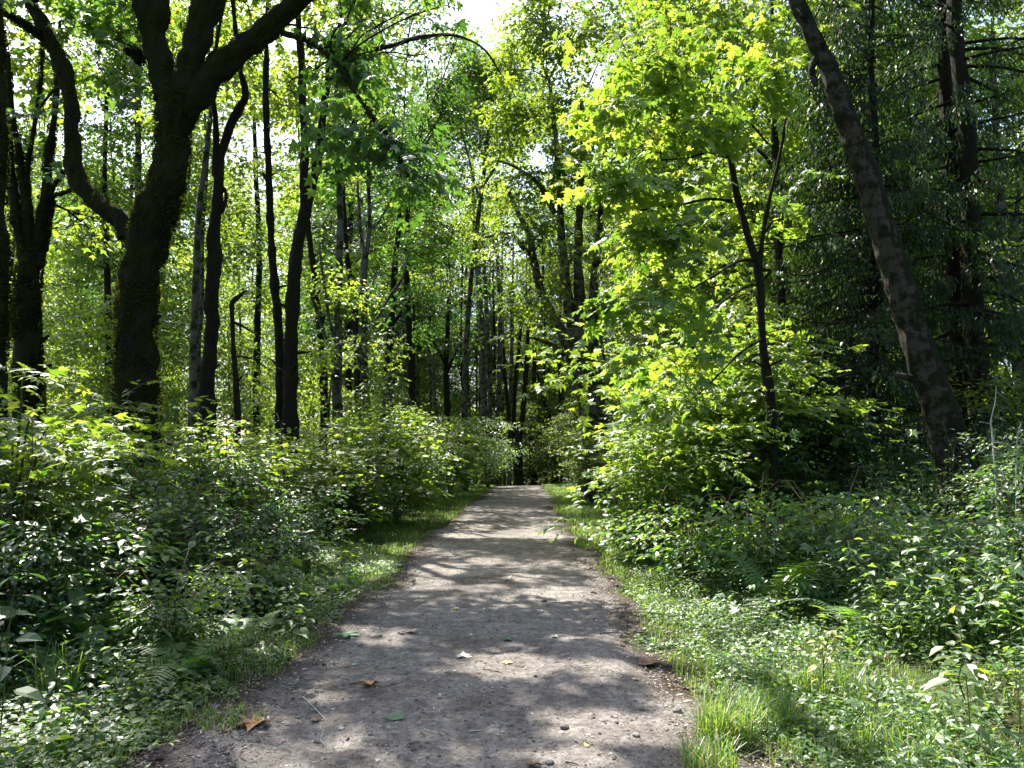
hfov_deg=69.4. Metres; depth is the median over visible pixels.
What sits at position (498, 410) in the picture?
pale alder
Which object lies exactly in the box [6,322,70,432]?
forest tree
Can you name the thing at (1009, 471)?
pale leaved shrub
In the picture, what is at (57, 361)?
forest tree
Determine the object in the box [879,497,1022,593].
bramble bush
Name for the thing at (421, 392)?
forest tree
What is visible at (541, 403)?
forest tree
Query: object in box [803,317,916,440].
forest tree
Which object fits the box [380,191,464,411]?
forest tree
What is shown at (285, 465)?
vine maple shrub
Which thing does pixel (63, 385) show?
forest tree
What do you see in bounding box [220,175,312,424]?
forest tree
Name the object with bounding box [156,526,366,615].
bramble bush
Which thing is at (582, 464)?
hazel shrub
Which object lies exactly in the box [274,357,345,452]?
forest tree
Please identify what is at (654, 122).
forest tree
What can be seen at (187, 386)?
forest tree
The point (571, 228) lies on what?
forest tree
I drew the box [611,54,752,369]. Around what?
forest tree
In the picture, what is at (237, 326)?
forest tree
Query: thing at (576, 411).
forest tree
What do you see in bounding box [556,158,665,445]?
forest tree
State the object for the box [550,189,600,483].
slim tree
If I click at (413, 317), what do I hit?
slim tree
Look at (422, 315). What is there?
forest tree
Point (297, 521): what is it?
salmonberry bush
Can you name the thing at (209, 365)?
forked maple
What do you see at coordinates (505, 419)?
forest tree
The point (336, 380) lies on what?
slim tree
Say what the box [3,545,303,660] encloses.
bramble bush
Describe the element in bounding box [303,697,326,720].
fallen twig
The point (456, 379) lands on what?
forest tree
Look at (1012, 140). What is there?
cedar tree
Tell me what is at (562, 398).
slim tree
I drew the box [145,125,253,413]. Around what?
forest tree
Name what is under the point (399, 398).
forest tree
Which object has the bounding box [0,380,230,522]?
vine maple shrub
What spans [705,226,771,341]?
forest tree
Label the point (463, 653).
fallen leaf
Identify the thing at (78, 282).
forest tree
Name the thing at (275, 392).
forest tree
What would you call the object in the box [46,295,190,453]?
forest tree
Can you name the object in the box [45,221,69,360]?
forest tree
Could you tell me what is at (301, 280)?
forest tree
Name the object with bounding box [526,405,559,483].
forest tree
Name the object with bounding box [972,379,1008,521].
dead branch
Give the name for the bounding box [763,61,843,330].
forest tree
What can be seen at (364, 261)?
slim tree
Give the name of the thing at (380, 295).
forest tree
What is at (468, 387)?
slim tree
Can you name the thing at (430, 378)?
slim tree
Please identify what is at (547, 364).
forest tree
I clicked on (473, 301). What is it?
forest tree
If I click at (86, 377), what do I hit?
forest tree
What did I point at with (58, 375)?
forest tree
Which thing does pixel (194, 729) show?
leaf litter
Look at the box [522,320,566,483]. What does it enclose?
dark maple
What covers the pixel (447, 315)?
dark maple
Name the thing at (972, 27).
forest tree
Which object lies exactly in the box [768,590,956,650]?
fern
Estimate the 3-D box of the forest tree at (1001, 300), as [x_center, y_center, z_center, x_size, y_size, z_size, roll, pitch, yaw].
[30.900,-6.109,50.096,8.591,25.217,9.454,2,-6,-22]
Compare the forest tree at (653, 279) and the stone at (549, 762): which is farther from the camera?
the forest tree at (653, 279)
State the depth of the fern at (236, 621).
6.45 m
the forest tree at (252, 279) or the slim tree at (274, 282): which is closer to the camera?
the slim tree at (274, 282)
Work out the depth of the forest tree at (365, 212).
57.95 m
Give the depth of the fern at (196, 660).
5.24 m
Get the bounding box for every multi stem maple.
[2,0,136,434]
[460,0,677,499]
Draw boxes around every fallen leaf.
[231,714,277,731]
[305,715,322,720]
[334,631,358,636]
[357,678,379,687]
[385,713,402,722]
[456,651,470,657]
[520,758,542,766]
[638,657,661,665]
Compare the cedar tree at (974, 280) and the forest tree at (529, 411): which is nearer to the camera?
the cedar tree at (974, 280)
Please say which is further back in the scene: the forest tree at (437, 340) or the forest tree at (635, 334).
the forest tree at (437, 340)
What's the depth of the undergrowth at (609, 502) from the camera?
21.34 m
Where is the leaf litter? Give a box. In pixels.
[81,538,853,767]
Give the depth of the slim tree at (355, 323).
24.62 m
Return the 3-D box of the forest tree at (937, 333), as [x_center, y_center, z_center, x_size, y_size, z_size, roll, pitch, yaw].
[16.247,-5.878,28.350,7.246,19.329,6.585,-3,-7,28]
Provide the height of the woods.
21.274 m
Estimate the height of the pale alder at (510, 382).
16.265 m
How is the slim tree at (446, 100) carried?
on the ground at (634, 644)
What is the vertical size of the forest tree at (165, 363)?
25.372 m
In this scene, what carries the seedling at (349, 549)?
on the ground at (634, 644)
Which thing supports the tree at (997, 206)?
on the ground at (634, 644)
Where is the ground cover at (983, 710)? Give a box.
[0,550,1023,767]
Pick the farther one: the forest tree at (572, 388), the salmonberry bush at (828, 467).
the forest tree at (572, 388)
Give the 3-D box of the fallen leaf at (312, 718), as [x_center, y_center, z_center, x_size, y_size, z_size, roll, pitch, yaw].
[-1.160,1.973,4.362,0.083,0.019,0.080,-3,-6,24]
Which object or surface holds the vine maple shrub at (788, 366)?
on the ground at (634, 644)
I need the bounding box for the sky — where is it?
[4,0,1023,456]
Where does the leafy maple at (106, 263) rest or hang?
on the ground at (634, 644)
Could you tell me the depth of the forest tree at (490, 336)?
69.88 m
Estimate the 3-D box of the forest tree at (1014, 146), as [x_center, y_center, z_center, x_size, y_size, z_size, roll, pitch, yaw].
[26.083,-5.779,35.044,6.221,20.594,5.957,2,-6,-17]
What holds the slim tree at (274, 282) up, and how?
on the ground at (634, 644)
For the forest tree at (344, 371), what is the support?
on the ground at (634, 644)
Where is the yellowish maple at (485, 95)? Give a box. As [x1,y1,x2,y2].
[378,23,575,490]
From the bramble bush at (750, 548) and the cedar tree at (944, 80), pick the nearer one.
the bramble bush at (750, 548)
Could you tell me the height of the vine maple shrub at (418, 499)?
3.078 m
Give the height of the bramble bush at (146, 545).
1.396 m
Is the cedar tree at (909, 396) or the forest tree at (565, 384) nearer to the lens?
the cedar tree at (909, 396)
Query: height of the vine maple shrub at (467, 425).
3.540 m
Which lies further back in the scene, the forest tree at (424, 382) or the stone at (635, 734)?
the forest tree at (424, 382)
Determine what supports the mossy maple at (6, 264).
on the ground at (634, 644)
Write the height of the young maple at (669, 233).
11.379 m
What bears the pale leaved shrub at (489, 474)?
on the ground at (634, 644)
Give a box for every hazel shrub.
[81,412,294,563]
[200,413,382,541]
[232,424,379,496]
[270,399,469,522]
[371,392,488,498]
[526,410,620,504]
[948,351,1023,478]
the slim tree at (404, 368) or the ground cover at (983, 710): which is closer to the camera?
the ground cover at (983, 710)
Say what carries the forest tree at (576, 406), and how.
on the ground at (634, 644)
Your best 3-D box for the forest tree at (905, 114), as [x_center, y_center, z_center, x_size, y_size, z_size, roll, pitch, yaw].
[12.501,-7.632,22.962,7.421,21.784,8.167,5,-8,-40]
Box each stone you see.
[545,759,553,764]
[560,723,568,729]
[632,732,639,736]
[672,707,681,712]
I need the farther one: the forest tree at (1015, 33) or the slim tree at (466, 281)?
the slim tree at (466, 281)
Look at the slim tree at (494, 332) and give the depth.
58.76 m
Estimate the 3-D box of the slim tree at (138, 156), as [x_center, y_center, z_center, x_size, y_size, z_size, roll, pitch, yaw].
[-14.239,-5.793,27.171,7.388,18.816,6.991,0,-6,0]
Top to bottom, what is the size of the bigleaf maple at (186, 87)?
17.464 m
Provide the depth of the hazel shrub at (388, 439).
16.74 m
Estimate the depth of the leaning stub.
21.99 m
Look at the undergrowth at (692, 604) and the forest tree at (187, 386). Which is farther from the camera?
the forest tree at (187, 386)
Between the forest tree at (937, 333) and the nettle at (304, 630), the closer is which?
the nettle at (304, 630)
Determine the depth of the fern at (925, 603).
6.42 m
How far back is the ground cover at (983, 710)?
4.96 m
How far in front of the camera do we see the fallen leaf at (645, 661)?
5.60 m
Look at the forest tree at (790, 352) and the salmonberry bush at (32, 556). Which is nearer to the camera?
the salmonberry bush at (32, 556)
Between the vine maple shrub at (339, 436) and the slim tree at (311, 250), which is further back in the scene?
the slim tree at (311, 250)
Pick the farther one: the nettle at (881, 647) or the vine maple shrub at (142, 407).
the vine maple shrub at (142, 407)
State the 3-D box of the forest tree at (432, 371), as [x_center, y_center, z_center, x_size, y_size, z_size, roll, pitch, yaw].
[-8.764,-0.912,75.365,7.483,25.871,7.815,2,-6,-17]
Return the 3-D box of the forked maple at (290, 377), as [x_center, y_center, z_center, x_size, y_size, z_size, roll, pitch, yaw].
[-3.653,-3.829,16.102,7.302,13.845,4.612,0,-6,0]
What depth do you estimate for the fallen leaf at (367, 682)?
5.02 m
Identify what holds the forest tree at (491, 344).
on the ground at (634, 644)
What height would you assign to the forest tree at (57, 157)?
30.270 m
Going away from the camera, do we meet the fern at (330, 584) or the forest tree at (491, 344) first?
the fern at (330, 584)
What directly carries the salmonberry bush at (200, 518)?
on the ground at (634, 644)
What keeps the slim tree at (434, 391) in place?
on the ground at (634, 644)
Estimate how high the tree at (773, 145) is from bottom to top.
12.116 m
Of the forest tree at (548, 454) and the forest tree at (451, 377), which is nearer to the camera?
the forest tree at (548, 454)
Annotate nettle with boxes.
[159,497,230,667]
[268,578,314,682]
[836,538,895,701]
[943,538,1023,700]
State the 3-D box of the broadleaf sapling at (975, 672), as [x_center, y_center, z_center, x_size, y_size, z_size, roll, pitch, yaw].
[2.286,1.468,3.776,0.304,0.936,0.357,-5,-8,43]
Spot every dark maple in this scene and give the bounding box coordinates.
[389,206,497,478]
[488,280,549,485]
[502,321,565,484]
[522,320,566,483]
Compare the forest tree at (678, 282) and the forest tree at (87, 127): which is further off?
the forest tree at (678, 282)
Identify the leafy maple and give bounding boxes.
[28,0,226,423]
[189,0,372,476]
[274,1,415,446]
[343,107,493,433]
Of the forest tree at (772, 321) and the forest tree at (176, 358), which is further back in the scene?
the forest tree at (772, 321)
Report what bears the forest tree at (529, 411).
on the ground at (634, 644)
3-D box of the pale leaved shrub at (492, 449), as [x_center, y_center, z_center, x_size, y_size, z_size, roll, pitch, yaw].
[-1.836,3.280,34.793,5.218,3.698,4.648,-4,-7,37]
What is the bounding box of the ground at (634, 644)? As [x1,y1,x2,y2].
[0,464,1023,767]
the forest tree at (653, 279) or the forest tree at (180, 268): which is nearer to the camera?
the forest tree at (653, 279)
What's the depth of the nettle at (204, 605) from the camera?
5.44 m
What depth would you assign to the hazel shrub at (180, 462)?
9.97 m
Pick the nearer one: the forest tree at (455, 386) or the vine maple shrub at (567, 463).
the vine maple shrub at (567, 463)
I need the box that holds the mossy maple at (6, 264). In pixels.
[0,0,43,442]
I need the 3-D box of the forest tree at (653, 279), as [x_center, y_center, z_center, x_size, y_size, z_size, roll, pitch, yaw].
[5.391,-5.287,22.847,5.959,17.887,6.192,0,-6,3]
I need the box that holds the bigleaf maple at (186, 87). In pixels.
[2,0,468,501]
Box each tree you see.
[4,93,76,357]
[5,155,49,348]
[6,164,67,364]
[6,257,112,435]
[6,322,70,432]
[7,123,103,392]
[7,342,78,433]
[30,8,229,350]
[32,0,242,304]
[42,134,126,401]
[42,368,98,423]
[43,156,119,400]
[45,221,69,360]
[45,227,117,424]
[45,339,104,432]
[46,243,102,376]
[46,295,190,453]
[47,277,219,443]
[55,355,113,425]
[85,100,235,392]
[111,0,296,440]
[130,0,287,466]
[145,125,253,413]
[157,240,223,438]
[160,256,187,452]
[162,322,275,456]
[169,349,270,453]
[186,228,266,431]
[190,173,286,441]
[209,0,356,491]
[215,336,275,449]
[218,185,287,449]
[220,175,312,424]
[228,260,422,463]
[229,21,380,447]
[241,355,319,441]
[242,142,355,422]
[255,337,353,454]
[262,164,364,441]
[264,125,396,398]
[271,0,437,458]
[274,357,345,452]
[275,55,441,446]
[275,143,415,443]
[286,187,385,413]
[298,335,405,446]
[312,0,461,457]
[321,0,483,412]
[353,193,468,427]
[368,227,447,437]
[371,386,432,459]
[372,209,427,407]
[376,226,452,388]
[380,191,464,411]
[380,262,442,402]
[389,205,445,435]
[394,217,457,414]
[411,209,465,427]
[417,256,452,418]
[421,172,456,436]
[421,260,473,428]
[424,207,508,481]
[433,303,460,422]
[438,198,523,483]
[440,320,473,429]
[445,220,485,447]
[446,213,490,392]
[450,187,531,399]
[450,370,523,482]
[463,171,509,480]
[470,272,518,415]
[474,387,539,483]
[475,367,560,483]
[483,163,517,483]
[484,180,532,485]
[490,209,532,483]
[493,400,551,484]
[495,277,535,415]
[497,401,559,484]
[502,383,566,484]
[503,177,598,484]
[504,208,551,484]
[506,205,573,480]
[515,182,553,481]
[516,204,601,480]
[521,184,566,483]
[523,224,558,484]
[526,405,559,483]
[529,176,563,483]
[529,364,630,472]
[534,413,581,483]
[537,358,625,461]
[540,174,573,483]
[541,398,580,482]
[543,404,579,483]
[545,412,580,482]
[546,182,642,427]
[546,245,630,421]
[546,382,624,480]
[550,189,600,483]
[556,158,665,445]
[556,284,609,421]
[568,0,790,351]
[592,0,795,378]
[598,0,800,392]
[599,165,666,434]
[609,121,740,363]
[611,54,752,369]
[611,374,668,453]
[674,0,866,395]
[692,71,824,378]
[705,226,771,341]
[710,0,1023,524]
[728,0,942,445]
[728,113,827,336]
[739,324,825,439]
[748,58,1007,524]
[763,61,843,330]
[775,146,893,453]
[782,0,1007,423]
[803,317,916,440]
[804,0,1023,368]
[821,324,919,439]
[828,0,1023,488]
[850,9,1020,346]
[855,0,1023,463]
[881,228,1023,445]
[921,0,1023,396]
[927,0,1023,366]
[943,1,1023,433]
[955,121,1022,382]
[983,69,1023,297]
[984,148,1023,414]
[985,325,1023,444]
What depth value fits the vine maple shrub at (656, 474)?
10.78 m
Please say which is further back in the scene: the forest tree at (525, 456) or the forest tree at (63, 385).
the forest tree at (525, 456)
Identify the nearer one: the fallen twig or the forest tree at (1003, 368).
the fallen twig
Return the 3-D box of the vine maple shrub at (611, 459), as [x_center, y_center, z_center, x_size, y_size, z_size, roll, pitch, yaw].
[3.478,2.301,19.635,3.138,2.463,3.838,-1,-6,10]
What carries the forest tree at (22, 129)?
on the ground at (634, 644)
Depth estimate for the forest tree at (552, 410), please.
51.15 m
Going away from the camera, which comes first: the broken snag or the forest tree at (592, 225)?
the broken snag
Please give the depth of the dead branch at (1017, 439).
8.14 m
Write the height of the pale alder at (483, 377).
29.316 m
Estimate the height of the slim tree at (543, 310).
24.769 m
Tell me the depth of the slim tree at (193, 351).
17.52 m
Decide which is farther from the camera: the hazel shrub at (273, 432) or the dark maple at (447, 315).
the dark maple at (447, 315)
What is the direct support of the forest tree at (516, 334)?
on the ground at (634, 644)
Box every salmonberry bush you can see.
[0,468,168,666]
[3,465,235,606]
[100,452,328,598]
[179,459,371,567]
[296,436,426,531]
[377,425,476,508]
[480,455,518,484]
[726,418,897,521]
[803,415,936,521]
[909,469,1023,624]
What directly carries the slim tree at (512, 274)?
on the ground at (634, 644)
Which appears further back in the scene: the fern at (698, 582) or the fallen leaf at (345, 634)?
the fern at (698, 582)
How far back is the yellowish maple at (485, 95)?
37.15 m
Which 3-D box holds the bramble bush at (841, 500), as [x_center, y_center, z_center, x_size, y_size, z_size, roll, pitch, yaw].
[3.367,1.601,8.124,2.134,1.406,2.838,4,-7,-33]
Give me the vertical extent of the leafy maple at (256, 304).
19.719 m
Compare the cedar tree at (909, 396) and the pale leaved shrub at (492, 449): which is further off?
the pale leaved shrub at (492, 449)
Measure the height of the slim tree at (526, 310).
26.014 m
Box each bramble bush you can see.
[0,473,202,624]
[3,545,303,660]
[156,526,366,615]
[538,476,732,562]
[591,485,789,585]
[637,471,889,590]
[714,465,966,591]
[806,507,979,598]
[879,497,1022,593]
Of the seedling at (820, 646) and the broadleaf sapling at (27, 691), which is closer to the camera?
the broadleaf sapling at (27, 691)
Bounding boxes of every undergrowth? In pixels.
[0,405,402,767]
[0,424,1023,767]
[48,425,476,543]
[567,442,1021,544]
[590,426,1023,767]
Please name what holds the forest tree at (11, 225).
on the ground at (634, 644)
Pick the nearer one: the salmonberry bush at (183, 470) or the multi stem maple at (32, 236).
the salmonberry bush at (183, 470)
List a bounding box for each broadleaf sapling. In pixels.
[0,573,46,736]
[923,577,993,764]
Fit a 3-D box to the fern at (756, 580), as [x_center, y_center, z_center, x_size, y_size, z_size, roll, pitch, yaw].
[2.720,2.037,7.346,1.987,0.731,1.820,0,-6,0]
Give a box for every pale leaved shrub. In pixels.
[423,415,520,491]
[426,416,507,485]
[452,420,533,487]
[929,430,1023,534]
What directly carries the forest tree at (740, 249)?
on the ground at (634, 644)
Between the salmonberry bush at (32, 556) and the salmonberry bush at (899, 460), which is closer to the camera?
the salmonberry bush at (32, 556)
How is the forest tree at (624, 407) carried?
on the ground at (634, 644)
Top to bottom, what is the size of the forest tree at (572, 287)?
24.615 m
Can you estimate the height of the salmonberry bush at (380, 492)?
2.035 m
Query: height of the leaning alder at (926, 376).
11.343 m
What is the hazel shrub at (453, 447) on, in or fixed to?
on the ground at (634, 644)
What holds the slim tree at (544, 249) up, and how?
on the ground at (634, 644)
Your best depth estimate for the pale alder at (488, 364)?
51.46 m
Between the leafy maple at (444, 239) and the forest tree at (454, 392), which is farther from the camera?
the forest tree at (454, 392)
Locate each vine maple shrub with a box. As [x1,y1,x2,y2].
[0,362,227,612]
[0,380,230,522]
[118,405,347,542]
[277,410,417,538]
[322,397,482,522]
[412,414,512,496]
[494,309,901,507]
[546,421,622,487]
[562,343,806,504]
[567,423,766,558]
[586,429,669,509]
[594,333,921,536]
[600,366,856,540]
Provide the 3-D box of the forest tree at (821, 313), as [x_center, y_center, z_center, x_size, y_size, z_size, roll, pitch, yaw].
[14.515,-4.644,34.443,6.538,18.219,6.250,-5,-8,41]
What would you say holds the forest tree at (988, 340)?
on the ground at (634, 644)
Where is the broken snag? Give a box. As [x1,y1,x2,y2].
[229,290,268,492]
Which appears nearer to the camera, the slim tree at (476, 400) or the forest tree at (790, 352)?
the forest tree at (790, 352)
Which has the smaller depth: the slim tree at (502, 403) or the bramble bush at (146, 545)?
the bramble bush at (146, 545)
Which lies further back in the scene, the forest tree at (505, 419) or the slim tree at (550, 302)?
the slim tree at (550, 302)
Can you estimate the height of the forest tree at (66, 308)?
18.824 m
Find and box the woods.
[46,346,1014,484]
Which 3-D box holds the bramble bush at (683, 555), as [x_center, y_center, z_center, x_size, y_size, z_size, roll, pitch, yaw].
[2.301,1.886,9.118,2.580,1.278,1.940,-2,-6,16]
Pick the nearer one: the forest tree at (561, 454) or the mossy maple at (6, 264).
the mossy maple at (6, 264)
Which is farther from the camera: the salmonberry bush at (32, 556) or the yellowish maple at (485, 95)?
the yellowish maple at (485, 95)
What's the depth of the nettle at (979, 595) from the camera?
4.47 m
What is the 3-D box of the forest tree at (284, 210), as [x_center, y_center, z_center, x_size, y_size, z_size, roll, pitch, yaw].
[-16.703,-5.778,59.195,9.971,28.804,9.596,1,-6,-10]
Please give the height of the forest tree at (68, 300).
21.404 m
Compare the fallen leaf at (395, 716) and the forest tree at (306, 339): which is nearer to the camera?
the fallen leaf at (395, 716)
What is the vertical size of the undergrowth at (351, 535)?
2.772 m
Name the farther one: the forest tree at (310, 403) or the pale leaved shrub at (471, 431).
the pale leaved shrub at (471, 431)
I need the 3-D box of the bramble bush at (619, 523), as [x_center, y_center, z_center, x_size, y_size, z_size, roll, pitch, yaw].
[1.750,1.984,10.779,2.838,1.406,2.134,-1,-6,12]
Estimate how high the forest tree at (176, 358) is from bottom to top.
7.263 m
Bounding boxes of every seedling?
[305,520,369,577]
[806,615,850,710]
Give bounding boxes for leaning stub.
[377,341,406,507]
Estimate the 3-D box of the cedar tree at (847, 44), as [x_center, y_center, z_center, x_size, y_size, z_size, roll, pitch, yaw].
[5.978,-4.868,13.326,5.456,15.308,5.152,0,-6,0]
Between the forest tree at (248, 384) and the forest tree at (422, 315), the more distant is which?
the forest tree at (422, 315)
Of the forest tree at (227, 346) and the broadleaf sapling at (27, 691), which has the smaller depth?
the broadleaf sapling at (27, 691)
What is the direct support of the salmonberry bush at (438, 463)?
on the ground at (634, 644)
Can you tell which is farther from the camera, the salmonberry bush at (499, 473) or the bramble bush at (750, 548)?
the salmonberry bush at (499, 473)
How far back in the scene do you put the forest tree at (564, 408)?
49.43 m
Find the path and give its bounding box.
[115,485,762,767]
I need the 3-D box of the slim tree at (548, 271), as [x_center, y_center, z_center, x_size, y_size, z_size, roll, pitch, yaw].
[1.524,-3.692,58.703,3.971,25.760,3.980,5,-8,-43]
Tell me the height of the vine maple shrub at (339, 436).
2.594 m
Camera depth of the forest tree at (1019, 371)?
18.89 m
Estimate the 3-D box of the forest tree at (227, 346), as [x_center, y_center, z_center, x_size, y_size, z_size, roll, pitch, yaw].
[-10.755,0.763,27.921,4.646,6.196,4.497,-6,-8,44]
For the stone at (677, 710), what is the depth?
4.50 m
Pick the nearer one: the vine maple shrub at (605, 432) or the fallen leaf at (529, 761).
the fallen leaf at (529, 761)
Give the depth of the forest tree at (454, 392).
65.93 m
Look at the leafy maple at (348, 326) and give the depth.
38.55 m
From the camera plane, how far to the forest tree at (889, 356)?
19.98 m
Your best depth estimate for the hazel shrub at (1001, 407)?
12.48 m
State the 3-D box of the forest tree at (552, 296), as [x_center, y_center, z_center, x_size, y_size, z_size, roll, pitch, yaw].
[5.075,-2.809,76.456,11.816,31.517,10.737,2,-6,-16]
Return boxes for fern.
[90,634,281,704]
[196,609,310,645]
[301,573,367,593]
[671,576,742,596]
[682,549,883,632]
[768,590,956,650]
[847,581,1011,654]
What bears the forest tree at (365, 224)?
on the ground at (634, 644)
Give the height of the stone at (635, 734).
0.026 m
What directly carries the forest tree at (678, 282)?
on the ground at (634, 644)
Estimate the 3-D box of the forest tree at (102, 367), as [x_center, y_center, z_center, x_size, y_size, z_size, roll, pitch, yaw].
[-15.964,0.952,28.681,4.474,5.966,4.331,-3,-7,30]
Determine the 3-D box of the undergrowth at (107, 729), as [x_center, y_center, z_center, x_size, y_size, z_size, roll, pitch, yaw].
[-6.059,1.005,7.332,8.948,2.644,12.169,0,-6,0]
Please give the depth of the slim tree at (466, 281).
56.85 m
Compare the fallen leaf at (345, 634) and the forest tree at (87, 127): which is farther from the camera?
the forest tree at (87, 127)
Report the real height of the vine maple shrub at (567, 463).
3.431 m
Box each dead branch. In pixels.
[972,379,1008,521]
[1002,422,1023,521]
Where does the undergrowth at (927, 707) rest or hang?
on the ground at (634, 644)
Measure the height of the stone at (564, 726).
0.039 m
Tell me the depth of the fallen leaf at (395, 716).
4.37 m
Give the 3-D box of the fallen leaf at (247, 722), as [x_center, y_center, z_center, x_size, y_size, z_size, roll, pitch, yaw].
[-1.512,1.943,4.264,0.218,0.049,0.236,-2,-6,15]
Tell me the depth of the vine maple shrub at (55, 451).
6.13 m
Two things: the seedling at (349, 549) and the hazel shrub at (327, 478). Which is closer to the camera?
the seedling at (349, 549)
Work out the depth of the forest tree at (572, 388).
70.43 m
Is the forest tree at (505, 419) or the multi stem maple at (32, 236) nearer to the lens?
the multi stem maple at (32, 236)
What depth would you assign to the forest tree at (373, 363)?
30.76 m
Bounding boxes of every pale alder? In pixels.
[427,90,506,484]
[457,203,515,483]
[479,136,544,484]
[484,248,543,484]
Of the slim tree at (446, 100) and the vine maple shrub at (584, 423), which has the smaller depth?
the vine maple shrub at (584, 423)
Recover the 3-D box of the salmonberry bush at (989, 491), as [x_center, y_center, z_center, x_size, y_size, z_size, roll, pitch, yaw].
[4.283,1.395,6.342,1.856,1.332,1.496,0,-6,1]
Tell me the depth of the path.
5.24 m
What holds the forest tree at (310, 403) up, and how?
on the ground at (634, 644)
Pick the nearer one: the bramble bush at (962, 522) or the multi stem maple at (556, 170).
the bramble bush at (962, 522)
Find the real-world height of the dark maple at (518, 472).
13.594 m
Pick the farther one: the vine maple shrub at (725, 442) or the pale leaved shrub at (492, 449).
the pale leaved shrub at (492, 449)
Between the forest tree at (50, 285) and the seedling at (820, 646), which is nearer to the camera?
the seedling at (820, 646)
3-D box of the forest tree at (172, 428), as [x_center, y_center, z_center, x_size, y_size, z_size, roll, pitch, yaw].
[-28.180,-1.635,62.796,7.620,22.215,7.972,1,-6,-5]
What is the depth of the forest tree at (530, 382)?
53.68 m
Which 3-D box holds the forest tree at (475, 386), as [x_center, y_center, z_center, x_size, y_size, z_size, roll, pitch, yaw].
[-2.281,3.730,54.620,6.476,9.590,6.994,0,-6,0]
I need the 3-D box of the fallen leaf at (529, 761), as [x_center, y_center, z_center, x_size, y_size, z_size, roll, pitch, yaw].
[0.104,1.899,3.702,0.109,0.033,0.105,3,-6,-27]
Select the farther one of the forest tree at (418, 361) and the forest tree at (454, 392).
the forest tree at (454, 392)
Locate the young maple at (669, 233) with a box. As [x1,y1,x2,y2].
[541,0,847,538]
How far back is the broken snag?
12.56 m
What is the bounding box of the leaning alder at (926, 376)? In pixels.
[731,0,987,552]
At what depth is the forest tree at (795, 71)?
22.59 m
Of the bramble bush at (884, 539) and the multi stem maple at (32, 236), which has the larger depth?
the multi stem maple at (32, 236)
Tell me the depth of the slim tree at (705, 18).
20.94 m
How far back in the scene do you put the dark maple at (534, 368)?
54.02 m
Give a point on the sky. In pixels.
(480, 10)
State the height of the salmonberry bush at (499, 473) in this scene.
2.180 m
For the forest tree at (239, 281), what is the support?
on the ground at (634, 644)
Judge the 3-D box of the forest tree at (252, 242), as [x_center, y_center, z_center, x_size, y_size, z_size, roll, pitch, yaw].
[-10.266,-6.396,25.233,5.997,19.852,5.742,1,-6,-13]
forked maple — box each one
[115,0,299,493]
[232,0,509,501]

